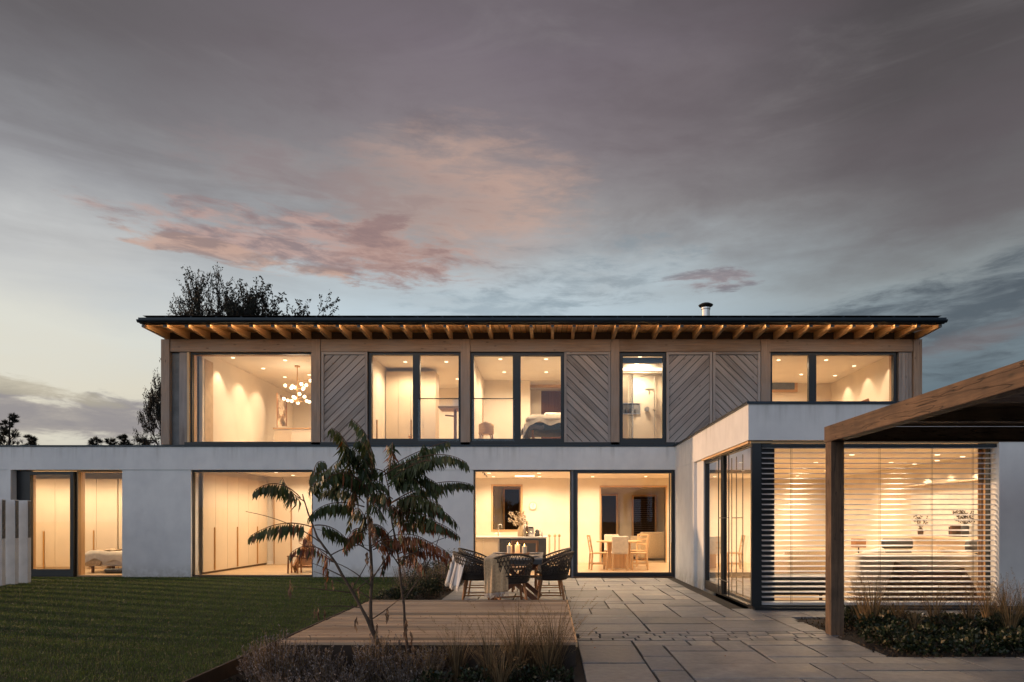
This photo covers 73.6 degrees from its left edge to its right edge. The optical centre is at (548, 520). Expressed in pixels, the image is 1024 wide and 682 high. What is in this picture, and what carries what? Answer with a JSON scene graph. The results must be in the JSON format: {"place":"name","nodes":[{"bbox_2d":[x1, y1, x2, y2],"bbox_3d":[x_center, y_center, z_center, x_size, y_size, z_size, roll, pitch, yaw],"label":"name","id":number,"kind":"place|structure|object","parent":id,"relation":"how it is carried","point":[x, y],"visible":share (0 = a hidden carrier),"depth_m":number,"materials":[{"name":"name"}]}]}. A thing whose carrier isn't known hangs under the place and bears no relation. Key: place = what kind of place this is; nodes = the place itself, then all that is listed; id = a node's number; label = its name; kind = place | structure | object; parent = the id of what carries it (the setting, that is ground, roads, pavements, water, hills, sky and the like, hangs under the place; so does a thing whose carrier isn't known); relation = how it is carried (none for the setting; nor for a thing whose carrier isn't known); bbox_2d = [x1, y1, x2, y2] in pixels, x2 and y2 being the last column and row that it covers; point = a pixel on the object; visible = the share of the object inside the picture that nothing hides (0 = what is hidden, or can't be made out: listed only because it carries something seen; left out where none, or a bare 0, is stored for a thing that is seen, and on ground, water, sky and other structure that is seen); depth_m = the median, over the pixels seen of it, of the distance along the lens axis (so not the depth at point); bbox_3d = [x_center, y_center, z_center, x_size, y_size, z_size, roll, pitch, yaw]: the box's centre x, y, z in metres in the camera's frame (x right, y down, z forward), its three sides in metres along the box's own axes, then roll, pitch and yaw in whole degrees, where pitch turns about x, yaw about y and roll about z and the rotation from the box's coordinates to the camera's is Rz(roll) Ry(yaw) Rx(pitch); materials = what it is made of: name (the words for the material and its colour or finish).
{"place":"outdoors","nodes":[
{"label":"outdoors","id":0,"kind":"place"},
{"bbox_2d":[0,576,406,681],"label":"lawn ground","id":1,"kind":"structure","parent":0,"point":[128,654],"depth_m":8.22,"materials":[{"name":"plant"}]},
{"bbox_2d":[0,499,5,585],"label":"fin post","id":2,"kind":"object","parent":1,"relation":"on","point":[2,542],"visible":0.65,"depth_m":13.75,"materials":[{"name":"concrete"}]},
{"bbox_2d":[6,500,18,584],"bbox_3d":[-11.092,0.475,14.110,0.196,1.790,0.100,0,0,0],"label":"fin post","id":3,"kind":"object","parent":1,"relation":"on","point":[12,541],"visible":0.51,"depth_m":14.06,"materials":[{"name":"concrete"}]},
{"bbox_2d":[19,500,30,582],"bbox_3d":[-11.092,0.475,14.450,0.196,1.790,0.100,0,0,0],"label":"fin post","id":4,"kind":"object","parent":1,"relation":"on","point":[24,541],"visible":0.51,"depth_m":14.40,"materials":[{"name":"concrete"}]},
{"bbox_2d":[183,610,345,681],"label":"border edging","id":5,"kind":"object","parent":1,"relation":"on","point":[224,671],"visible":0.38,"depth_m":6.23,"materials":[{"name":"metal"}]},
{"bbox_2d":[0,302,1023,610],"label":"house","id":6,"kind":"structure","parent":1,"relation":"on","point":[688,482],"depth_m":15.88,"materials":[{"name":"white paint"}]},
{"bbox_2d":[27,472,76,576],"bbox_3d":[-11.668,0.090,16.120,1.137,2.460,0.240,0,0,0],"label":"sliding door","id":7,"kind":"structure","parent":6,"relation":"in","point":[31,476],"depth_m":16.04,"materials":[{"name":"metal"}]},
{"bbox_2d":[36,479,118,568],"bbox_3d":[-12.825,0.099,18.360,2.750,2.398,0.580,0,0,0],"label":"wardrobe","id":8,"kind":"object","parent":6,"relation":"on","point":[53,519],"visible":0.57,"depth_m":18.10,"materials":[{"name":"wood"}]},
{"bbox_2d":[77,471,121,575],"bbox_3d":[-10.512,0.080,16.140,1.137,2.480,0.240,0,0,0],"label":"window","id":9,"kind":"structure","parent":6,"relation":"in","point":[80,474],"depth_m":16.10,"materials":[{"name":"brown metal"}]},
{"bbox_2d":[85,550,121,572],"bbox_3d":[-10.523,1.022,17.300,1.976,0.553,1.120,0,0,0],"label":"bed","id":10,"kind":"object","parent":6,"relation":"on","point":[113,559],"visible":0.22,"depth_m":16.78,"materials":[{"name":"beige fabric"}]},
{"bbox_2d":[202,473,215,573],"bbox_3d":[-8.286,0.084,16.660,0.048,2.428,0.620,0,0,0],"label":"cupboard","id":11,"kind":"object","parent":6,"relation":"on","point":[208,523],"visible":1,"depth_m":16.61,"materials":[{"name":"wood"}]},
{"bbox_2d":[215,475,226,571],"bbox_3d":[-8.297,0.084,17.280,0.025,2.428,0.620,0,0,0],"label":"cupboard","id":12,"kind":"object","parent":6,"relation":"on","point":[221,523],"visible":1,"depth_m":17.27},
{"bbox_2d":[227,476,237,569],"bbox_3d":[-8.286,0.084,17.900,0.048,2.428,0.620,0,0,0],"label":"cupboard","id":13,"kind":"object","parent":6,"relation":"on","point":[232,523],"visible":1,"depth_m":17.87,"materials":[{"name":"wood"}]},
{"bbox_2d":[191,353,310,441],"bbox_3d":[-6.942,-2.861,16.050,2.847,2.097,0.240,0,0,0],"label":"window","id":14,"kind":"structure","parent":6,"relation":"in","point":[193,355],"depth_m":16.00,"materials":[{"name":"metal"}]},
{"bbox_2d":[192,470,312,576],"bbox_3d":[-6.933,0.075,16.010,2.866,2.490,0.100,0,0,0],"label":"window","id":15,"kind":"structure","parent":6,"relation":"in","point":[193,471],"depth_m":15.96,"materials":[{"name":"metal"}]},
{"bbox_2d":[248,479,257,566],"bbox_3d":[-8.286,0.084,19.140,0.048,2.428,0.620,0,0,0],"label":"cupboard","id":16,"kind":"object","parent":6,"relation":"on","point":[253,529],"visible":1,"depth_m":19.14,"materials":[{"name":"wood"}]},
{"bbox_2d":[258,481,266,565],"bbox_3d":[-8.297,0.084,19.760,0.025,2.428,0.620,0,0,0],"label":"cupboard","id":17,"kind":"object","parent":6,"relation":"on","point":[262,524],"visible":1,"depth_m":19.74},
{"bbox_2d":[277,393,286,426],"bbox_3d":[-7.782,-3.160,19.890,0.021,0.984,0.623,0,0,4],"label":"painting","id":18,"kind":"object","parent":6,"relation":"attached to","point":[281,412],"visible":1,"depth_m":19.86,"materials":[{"name":"brown wood"}]},
{"bbox_2d":[273,495,291,563],"bbox_3d":[-7.862,0.224,20.155,0.520,2.148,0.070,0,0,0],"label":"interior door","id":19,"kind":"structure","parent":6,"relation":"in","point":[282,550],"depth_m":20.14,"materials":[{"name":"brown wood"}]},
{"bbox_2d":[273,428,310,441],"bbox_3d":[-6.452,-2.211,19.745,2.845,0.857,0.550,0,0,0],"label":"desk","id":20,"kind":"object","parent":6,"relation":"on","point":[292,434],"visible":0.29,"depth_m":19.50,"materials":[{"name":"paint"}]},
{"bbox_2d":[386,372,438,438],"bbox_3d":[-3.669,-2.865,18.375,1.323,2.165,0.550,0,0,0],"label":"wardrobe","id":21,"kind":"object","parent":6,"relation":"on","point":[399,401],"visible":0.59,"depth_m":18.10,"materials":[{"name":"beige wood"}]},
{"bbox_2d":[369,352,460,441],"bbox_3d":[-3.123,-2.861,15.929,2.137,2.097,0.162,0,0,0],"label":"window","id":22,"kind":"structure","parent":6,"relation":"in","point":[417,398],"depth_m":15.91,"materials":[{"name":"metal"}]},
{"bbox_2d":[503,488,520,529],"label":"window","id":23,"kind":"structure","parent":6,"relation":"in","point":[511,496],"depth_m":24.07,"materials":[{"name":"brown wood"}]},
{"bbox_2d":[471,352,563,441],"bbox_3d":[-0.739,-2.861,15.929,2.176,2.097,0.162,0,0,0],"label":"window","id":24,"kind":"structure","parent":6,"relation":"in","point":[516,356],"depth_m":15.91,"materials":[{"name":"metal"}]},
{"bbox_2d":[474,470,570,576],"bbox_3d":[-0.620,0.075,16.060,2.282,2.490,0.240,0,0,0],"label":"window","id":25,"kind":"structure","parent":6,"relation":"in","point":[475,471],"depth_m":15.94,"materials":[{"name":"metal"}]},
{"bbox_2d":[524,414,560,438],"bbox_3d":[0.409,-2.208,17.700,2.076,0.853,1.620,0,0,0],"label":"bed","id":26,"kind":"object","parent":6,"relation":"on","point":[552,425],"visible":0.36,"depth_m":16.95,"materials":[{"name":"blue fabric"}]},
{"bbox_2d":[541,391,560,438],"bbox_3d":[0.177,-2.964,21.420,0.847,2.368,0.040,0,0,0],"label":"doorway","id":27,"kind":"structure","parent":6,"relation":"in","point":[550,400],"depth_m":21.40,"materials":[{"name":"brown wood"}]},
{"bbox_2d":[601,494,617,556],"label":"window","id":28,"kind":"structure","parent":6,"relation":"in","point":[609,502],"depth_m":24.07,"materials":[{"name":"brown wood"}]},
{"bbox_2d":[596,540,641,567],"bbox_3d":[1.910,0.928,18.600,1.240,0.740,1.240,0,0,0],"label":"dining table","id":29,"kind":"object","parent":6,"relation":"on","point":[619,560],"visible":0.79,"depth_m":18.46,"materials":[{"name":"brown wood"}]},
{"bbox_2d":[611,536,628,570],"bbox_3d":[1.837,0.854,17.727,0.434,0.891,0.491,0,0,3],"label":"dining chair","id":30,"kind":"object","parent":6,"relation":"on","point":[619,544],"visible":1,"depth_m":17.51,"materials":[{"name":"beige fabric"}]},
{"bbox_2d":[573,470,674,576],"bbox_3d":[1.751,0.075,15.950,2.358,2.490,0.180,0,0,0],"label":"sliding door","id":31,"kind":"structure","parent":6,"relation":"in","point":[575,472],"depth_m":15.90,"materials":[{"name":"metal"}]},
{"bbox_2d":[619,352,665,441],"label":"window","id":32,"kind":"structure","parent":6,"relation":"in","point":[622,354],"depth_m":15.91,"materials":[{"name":"metal"}]},
{"bbox_2d":[632,495,656,535],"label":"window","id":33,"kind":"structure","parent":6,"relation":"in","point":[644,507],"depth_m":24.07,"materials":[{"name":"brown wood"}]},
{"bbox_2d":[630,532,663,559],"bbox_3d":[3.677,0.838,22.599,1.810,0.920,0.951,0,0,-17],"label":"sofa","id":34,"kind":"object","parent":6,"relation":"on","point":[656,546],"visible":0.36,"depth_m":22.04,"materials":[{"name":"beige fabric"}]},
{"bbox_2d":[705,455,724,595],"bbox_3d":[3.065,0.090,12.600,0.090,2.460,1.280,0,0,0],"label":"sliding door","id":35,"kind":"structure","parent":6,"relation":"in","point":[711,466],"depth_m":12.70,"materials":[{"name":"glass"}]},
{"bbox_2d":[718,444,752,608],"bbox_3d":[3.033,0.090,11.052,0.175,2.460,1.775,0,0,0],"label":"sliding door","id":36,"kind":"structure","parent":6,"relation":"in","point":[737,517],"depth_m":11.12,"materials":[{"name":"glass"}]},
{"bbox_2d":[774,548,824,572],"bbox_3d":[4.555,0.898,12.599,0.860,0.800,0.851,0,0,-14],"label":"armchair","id":37,"kind":"object","parent":6,"relation":"on","point":[801,558],"visible":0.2,"depth_m":12.19,"materials":[{"name":"beige fabric"}]},
{"bbox_2d":[771,352,895,400],"bbox_3d":[6.614,-2.861,16.028,2.935,2.097,0.244,0,0,0],"label":"window","id":38,"kind":"structure","parent":6,"relation":"in","point":[811,356],"depth_m":15.91,"materials":[{"name":"metal"}]},
{"bbox_2d":[761,444,996,604],"bbox_3d":[4.924,0.068,10.189,3.552,2.405,0.082,0,0,0],"label":"venetian blind","id":39,"kind":"object","parent":6,"relation":"attached to","point":[880,446],"visible":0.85,"depth_m":10.17,"materials":[{"name":"grey paint"}]},
{"bbox_2d":[772,448,989,600],"bbox_3d":[4.921,0.065,10.418,3.551,2.410,0.244,0,0,0],"label":"window","id":40,"kind":"structure","parent":6,"relation":"in","point":[983,450],"depth_m":10.37,"materials":[{"name":"metal"}]},
{"bbox_2d":[844,553,977,599],"bbox_3d":[5.932,0.913,11.449,2.024,0.770,1.001,0,0,0],"label":"sofa","id":41,"kind":"object","parent":6,"relation":"on","point":[903,563],"visible":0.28,"depth_m":10.95,"materials":[{"name":"beige fabric"}]},
{"bbox_2d":[884,562,977,599],"bbox_3d":[6.033,0.971,10.819,1.529,0.625,0.190,0,0,0],"label":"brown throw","id":42,"kind":"object","parent":41,"relation":"on","point":[928,579],"visible":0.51,"depth_m":10.83,"materials":[{"name":"fabric"}]},
{"bbox_2d":[899,479,977,539],"bbox_3d":[8.399,-0.215,14.600,0.398,1.190,3.200,0,0,0],"label":"wall shelf","id":43,"kind":"object","parent":6,"relation":"attached to","point":[943,502],"depth_m":14.82,"materials":[{"name":"beige"}]},
{"bbox_2d":[978,443,985,599],"bbox_3d":[6.700,0.019,10.520,0.242,2.518,0.060,0,0,0],"label":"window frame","id":44,"kind":"object","parent":6,"relation":"hanging from","point":[979,507],"visible":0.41,"depth_m":10.52,"materials":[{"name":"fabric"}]},
{"bbox_2d":[205,359,212,441],"bbox_3d":[-8.246,-2.824,16.550,0.012,2.083,0.400,0,0,0],"label":"curtain","id":45,"kind":"object","parent":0,"point":[208,401],"visible":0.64,"depth_m":16.52,"materials":[{"name":"beige fabric"}]},
{"bbox_2d":[238,478,248,568],"bbox_3d":[-8.297,0.084,18.520,0.025,2.428,0.620,0,0,0],"label":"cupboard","id":46,"kind":"object","parent":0,"point":[243,523],"visible":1,"depth_m":18.51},
{"bbox_2d":[372,580,463,599],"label":"planting bed soil","id":47,"kind":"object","parent":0,"point":[444,595],"visible":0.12,"depth_m":12.06,"materials":[{"name":"brown soil"}]},
{"bbox_2d":[373,576,417,599],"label":"leafy shrub","id":48,"kind":"object","parent":47,"relation":"on","point":[396,590],"visible":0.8,"depth_m":11.22,"materials":[{"name":"green plant"}]},
{"bbox_2d":[407,567,447,597],"bbox_3d":[-2.094,1.083,11.844,0.705,0.538,0.825,0,0,0],"label":"leafy shrub","id":49,"kind":"object","parent":47,"relation":"on","point":[433,585],"visible":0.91,"depth_m":11.73,"materials":[{"name":"green plant"}]},
{"bbox_2d":[476,536,547,570],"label":"kitchen island","id":50,"kind":"structure","parent":0,"point":[487,545],"depth_m":17.51,"materials":[{"name":"black ceramic"}]},
{"bbox_2d":[0,0,1023,444],"label":"sky","id":51,"kind":"structure","parent":0,"point":[389,157],"materials":[{"name":"grey"}]},
{"bbox_2d":[491,610,579,678],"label":"ornamental grass","id":52,"kind":"object","parent":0,"point":[531,662],"depth_m":6.16,"materials":[{"name":"brown plant"}]},
{"bbox_2d":[628,374,632,437],"bbox_3d":[2.110,-2.806,17.670,0.026,2.048,0.960,0,0,0],"label":"shower screen","id":53,"kind":"object","parent":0,"point":[630,405],"visible":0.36,"depth_m":17.79,"materials":[{"name":"clear glass"}]},
{"bbox_2d":[345,577,1023,681],"bbox_3d":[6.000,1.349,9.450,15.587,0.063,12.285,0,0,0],"label":"stone paving","id":54,"kind":"structure","parent":0,"point":[740,638],"depth_m":7.18,"materials":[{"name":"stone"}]},
{"bbox_2d":[0,412,29,444],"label":"pine tree","id":55,"kind":"object","parent":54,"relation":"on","point":[5,430],"visible":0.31,"depth_m":23.97,"materials":[{"name":"green plant"}]},
{"bbox_2d":[131,367,160,444],"bbox_3d":[-13.325,-2.252,24.223,2.396,7.781,1.695,0,0,-44],"label":"birch tree","id":56,"kind":"object","parent":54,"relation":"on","point":[153,409],"visible":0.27,"depth_m":23.95,"materials":[{"name":"green plant"}]},
{"bbox_2d":[142,262,276,444],"bbox_3d":[-12.651,-4.162,26.387,4.386,11.577,4.892,0,0,39],"label":"birch tree","id":57,"kind":"object","parent":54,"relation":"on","point":[196,300],"visible":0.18,"depth_m":25.71,"materials":[{"name":"green plant"}]},
{"bbox_2d":[212,276,340,314],"bbox_3d":[-11.515,-4.137,26.740,6.501,11.608,6.531,0,0,0],"label":"birch tree","id":58,"kind":"object","parent":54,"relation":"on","point":[254,300],"visible":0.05,"depth_m":27.71,"materials":[{"name":"green plant"}]},
{"bbox_2d":[280,600,577,679],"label":"wooden deck","id":59,"kind":"structure","parent":54,"relation":"on","point":[445,613],"depth_m":7.14,"materials":[{"name":"wood"}]},
{"bbox_2d":[452,551,489,599],"bbox_3d":[-1.198,0.899,10.613,0.616,0.847,0.687,0,0,-7],"label":"wicker chair","id":60,"kind":"object","parent":54,"relation":"on","point":[468,574],"visible":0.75,"depth_m":10.39,"materials":[{"name":"black wicker"}]},
{"bbox_2d":[445,555,467,590],"bbox_3d":[-1.414,0.791,10.462,0.242,0.594,0.408,0,0,-38],"label":"striped throw","id":61,"kind":"object","parent":60,"relation":"on","point":[454,575],"visible":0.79,"depth_m":10.40,"materials":[{"name":"fabric"}]},
{"bbox_2d":[493,554,534,599],"bbox_3d":[-0.545,0.899,10.004,0.688,0.847,0.616,0,0,-14],"label":"wicker chair","id":62,"kind":"object","parent":54,"relation":"on","point":[520,579],"visible":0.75,"depth_m":9.82,"materials":[{"name":"black wicker"}]},
{"bbox_2d":[484,556,509,597],"bbox_3d":[-0.749,0.814,9.819,0.375,0.611,0.186,0,0,0],"label":"beige throw","id":63,"kind":"object","parent":62,"relation":"on","point":[495,581],"visible":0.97,"depth_m":9.79,"materials":[{"name":"fabric"}]},
{"bbox_2d":[486,552,542,599],"bbox_3d":[-0.545,0.964,11.390,0.884,0.769,1.940,0,0,0],"label":"outdoor table","id":64,"kind":"object","parent":54,"relation":"on","point":[536,563],"visible":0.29,"depth_m":10.84,"materials":[{"name":"grey paint"}]},
{"bbox_2d":[536,548,570,597],"bbox_3d":[0.078,0.899,11.857,0.616,0.847,0.687,0,0,-7],"label":"wicker chair","id":65,"kind":"object","parent":54,"relation":"on","point":[548,554],"visible":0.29,"depth_m":11.89,"materials":[{"name":"black wicker"}]},
{"bbox_2d":[535,551,573,599],"bbox_3d":[0.088,0.899,10.620,0.616,0.847,0.687,0,0,0],"label":"wicker chair","id":66,"kind":"object","parent":54,"relation":"on","point":[555,575],"visible":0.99,"depth_m":10.42,"materials":[{"name":"black wicker"}]},
{"bbox_2d":[348,580,1023,657],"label":"bed leaves","id":67,"kind":"object","parent":54,"relation":"on","point":[868,647],"visible":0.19,"depth_m":7.29,"materials":[{"name":"green plant"}]},
{"bbox_2d":[824,360,1023,636],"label":"pergola","id":68,"kind":"object","parent":54,"relation":"on","point":[995,397],"visible":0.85,"depth_m":7.66,"materials":[{"name":"brown wood"}]},
{"bbox_2d":[774,573,824,599],"bbox_3d":[3.929,1.083,10.950,1.248,0.430,0.508,0,0,0],"label":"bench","id":69,"kind":"object","parent":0,"point":[800,583],"visible":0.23,"depth_m":10.70,"materials":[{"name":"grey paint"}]},
{"bbox_2d":[881,538,912,552],"bbox_3d":[6.540,0.816,13.095,0.690,0.955,0.658,0,0,0],"label":"lounge chair","id":70,"kind":"object","parent":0,"point":[897,543],"visible":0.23,"depth_m":12.77,"materials":[{"name":"grey paint"}]},
{"bbox_2d":[795,620,1023,657],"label":"planting bed soil","id":71,"kind":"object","parent":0,"point":[858,639],"visible":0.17,"depth_m":7.46,"materials":[{"name":"brown soil"}]},
{"bbox_2d":[849,612,897,636],"bbox_3d":[3.801,1.229,7.982,0.580,0.311,0.550,0,0,0],"label":"leafy perennial","id":72,"kind":"object","parent":71,"relation":"on","point":[865,620],"visible":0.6,"depth_m":7.92,"materials":[{"name":"green plant"}]},
{"bbox_2d":[846,566,916,631],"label":"ornamental grass","id":73,"kind":"object","parent":71,"relation":"on","point":[873,608],"depth_m":8.07,"materials":[{"name":"brown plant"}]},
{"bbox_2d":[859,622,914,647],"bbox_3d":[3.646,1.232,7.285,0.521,0.311,0.540,0,0,-15],"label":"leafy perennial","id":74,"kind":"object","parent":71,"relation":"on","point":[882,634],"visible":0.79,"depth_m":7.26,"materials":[{"name":"green plant"}]},
{"bbox_2d":[871,609,929,631],"bbox_3d":[4.041,1.200,7.795,0.669,0.318,0.568,0,0,0],"label":"leafy perennial","id":75,"kind":"object","parent":71,"relation":"on","point":[899,621],"visible":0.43,"depth_m":7.80,"materials":[{"name":"green plant"}]},
{"bbox_2d":[889,632,949,656],"bbox_3d":[3.763,1.264,6.918,0.522,0.270,0.575,0,0,44],"label":"leafy perennial","id":76,"kind":"object","parent":71,"relation":"on","point":[912,643],"visible":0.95,"depth_m":6.84,"materials":[{"name":"green plant"}]},
{"bbox_2d":[902,622,956,646],"bbox_3d":[4.120,1.239,7.390,0.529,0.263,0.601,0,0,0],"label":"leafy perennial","id":77,"kind":"object","parent":71,"relation":"on","point":[932,630],"visible":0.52,"depth_m":7.32,"materials":[{"name":"green plant"}]},
{"bbox_2d":[890,578,976,624],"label":"ornamental grass","id":78,"kind":"object","parent":71,"relation":"on","point":[933,612],"depth_m":8.17,"materials":[{"name":"brown plant"}]},
{"bbox_2d":[922,613,985,631],"bbox_3d":[4.704,1.230,7.892,0.644,0.282,0.579,0,0,0],"label":"leafy perennial","id":79,"kind":"object","parent":71,"relation":"on","point":[968,622],"visible":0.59,"depth_m":7.89,"materials":[{"name":"green plant"}]},
{"bbox_2d":[936,631,1008,656],"bbox_3d":[4.240,1.257,6.860,0.664,0.266,0.561,0,0,0],"label":"leafy perennial","id":80,"kind":"object","parent":71,"relation":"on","point":[958,641],"visible":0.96,"depth_m":6.79,"materials":[{"name":"green plant"}]},
{"bbox_2d":[944,585,1001,619],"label":"ornamental grass","id":81,"kind":"object","parent":71,"relation":"on","point":[968,610],"depth_m":8.07,"materials":[{"name":"brown plant"}]},
{"bbox_2d":[955,626,1007,642],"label":"leafy perennial","id":82,"kind":"object","parent":71,"relation":"on","point":[963,630],"visible":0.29,"depth_m":7.32,"materials":[{"name":"green plant"}]},
{"bbox_2d":[956,574,1014,617],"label":"ornamental grass","id":83,"kind":"object","parent":71,"relation":"on","point":[988,611],"depth_m":8.36,"materials":[{"name":"brown plant"}]},
{"bbox_2d":[966,574,1023,633],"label":"ornamental grass","id":84,"kind":"object","parent":71,"relation":"on","point":[1015,622],"depth_m":7.55,"materials":[{"name":"brown plant"}]},
{"bbox_2d":[974,611,1023,633],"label":"leafy perennial","id":85,"kind":"object","parent":71,"relation":"on","point":[992,624],"visible":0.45,"depth_m":7.83,"materials":[{"name":"green plant"}]},
{"bbox_2d":[986,631,1023,652],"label":"leafy perennial","id":86,"kind":"object","parent":71,"relation":"on","point":[1012,641],"visible":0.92,"depth_m":6.83,"materials":[{"name":"green plant"}]},
{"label":"soil border","id":87,"kind":"structure","parent":0,"visible":0},
{"bbox_2d":[236,633,291,681],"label":"silver shrub","id":88,"kind":"object","parent":87,"relation":"on","point":[251,676],"visible":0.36,"depth_m":5.91,"materials":[{"name":"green plant"}]},
{"bbox_2d":[248,624,308,681],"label":"silver shrub","id":89,"kind":"object","parent":87,"relation":"on","point":[274,662],"visible":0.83,"depth_m":5.68,"materials":[{"name":"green plant"}]},
{"bbox_2d":[281,635,345,681],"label":"silver shrub","id":90,"kind":"object","parent":87,"relation":"on","point":[313,661],"visible":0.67,"depth_m":5.72,"materials":[{"name":"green plant"}]},
{"bbox_2d":[304,655,371,681],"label":"silver shrub","id":91,"kind":"object","parent":87,"relation":"on","point":[331,677],"visible":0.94,"depth_m":5.61,"materials":[{"name":"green plant"}]},
{"bbox_2d":[246,420,474,672],"bbox_3d":[-1.717,0.273,6.083,2.060,2.388,1.191,0,0,0],"label":"sumac tree","id":92,"kind":"object","parent":87,"relation":"on","point":[402,476],"visible":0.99,"depth_m":6.04,"materials":[{"name":"green plant"}]},
{"bbox_2d":[348,628,403,681],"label":"silver shrub","id":93,"kind":"object","parent":87,"relation":"on","point":[373,658],"visible":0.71,"depth_m":5.86,"materials":[{"name":"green plant"}]},
{"bbox_2d":[374,645,433,681],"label":"silver shrub","id":94,"kind":"object","parent":87,"relation":"on","point":[406,676],"visible":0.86,"depth_m":5.73,"materials":[{"name":"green plant"}]},
{"bbox_2d":[406,644,453,681],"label":"silver shrub","id":95,"kind":"object","parent":87,"relation":"on","point":[440,661],"visible":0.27,"depth_m":5.97,"materials":[{"name":"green plant"}]},
{"bbox_2d":[411,668,454,681],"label":"leafy perennial","id":96,"kind":"object","parent":87,"relation":"on","point":[434,675],"visible":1,"depth_m":5.65,"materials":[{"name":"green plant"}]},
{"bbox_2d":[417,611,493,681],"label":"ornamental grass","id":97,"kind":"object","parent":87,"relation":"on","point":[456,665],"depth_m":6.01,"materials":[{"name":"brown plant"}]},
{"bbox_2d":[456,663,494,681],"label":"leafy perennial","id":98,"kind":"object","parent":87,"relation":"on","point":[471,676],"visible":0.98,"depth_m":5.73,"materials":[{"name":"green plant"}]},
{"bbox_2d":[448,611,528,681],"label":"ornamental grass","id":99,"kind":"object","parent":87,"relation":"on","point":[491,663],"depth_m":5.95,"materials":[{"name":"brown plant"}]},
{"bbox_2d":[472,636,529,681],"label":"ornamental grass","id":100,"kind":"object","parent":87,"relation":"on","point":[500,677],"depth_m":5.69,"materials":[{"name":"brown plant"}]},
{"bbox_2d":[467,597,573,671],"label":"ornamental grass","id":101,"kind":"object","parent":87,"relation":"on","point":[517,646],"depth_m":6.02,"materials":[{"name":"brown plant"}]},
{"bbox_2d":[503,659,539,681],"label":"leafy perennial","id":102,"kind":"object","parent":87,"relation":"on","point":[520,675],"visible":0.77,"depth_m":5.87,"materials":[{"name":"green plant"}]},
{"bbox_2d":[491,597,582,678],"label":"ornamental grass","id":103,"kind":"object","parent":87,"relation":"on","point":[548,659],"depth_m":5.89,"materials":[{"name":"brown plant"}]},
{"bbox_2d":[536,661,575,681],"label":"leafy perennial","id":104,"kind":"object","parent":87,"relation":"on","point":[554,677],"visible":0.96,"depth_m":5.78,"materials":[{"name":"green plant"}]},
{"bbox_2d":[517,583,607,674],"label":"ornamental grass","id":105,"kind":"object","parent":87,"relation":"on","point":[559,657],"depth_m":6.10,"materials":[{"name":"brown plant"}]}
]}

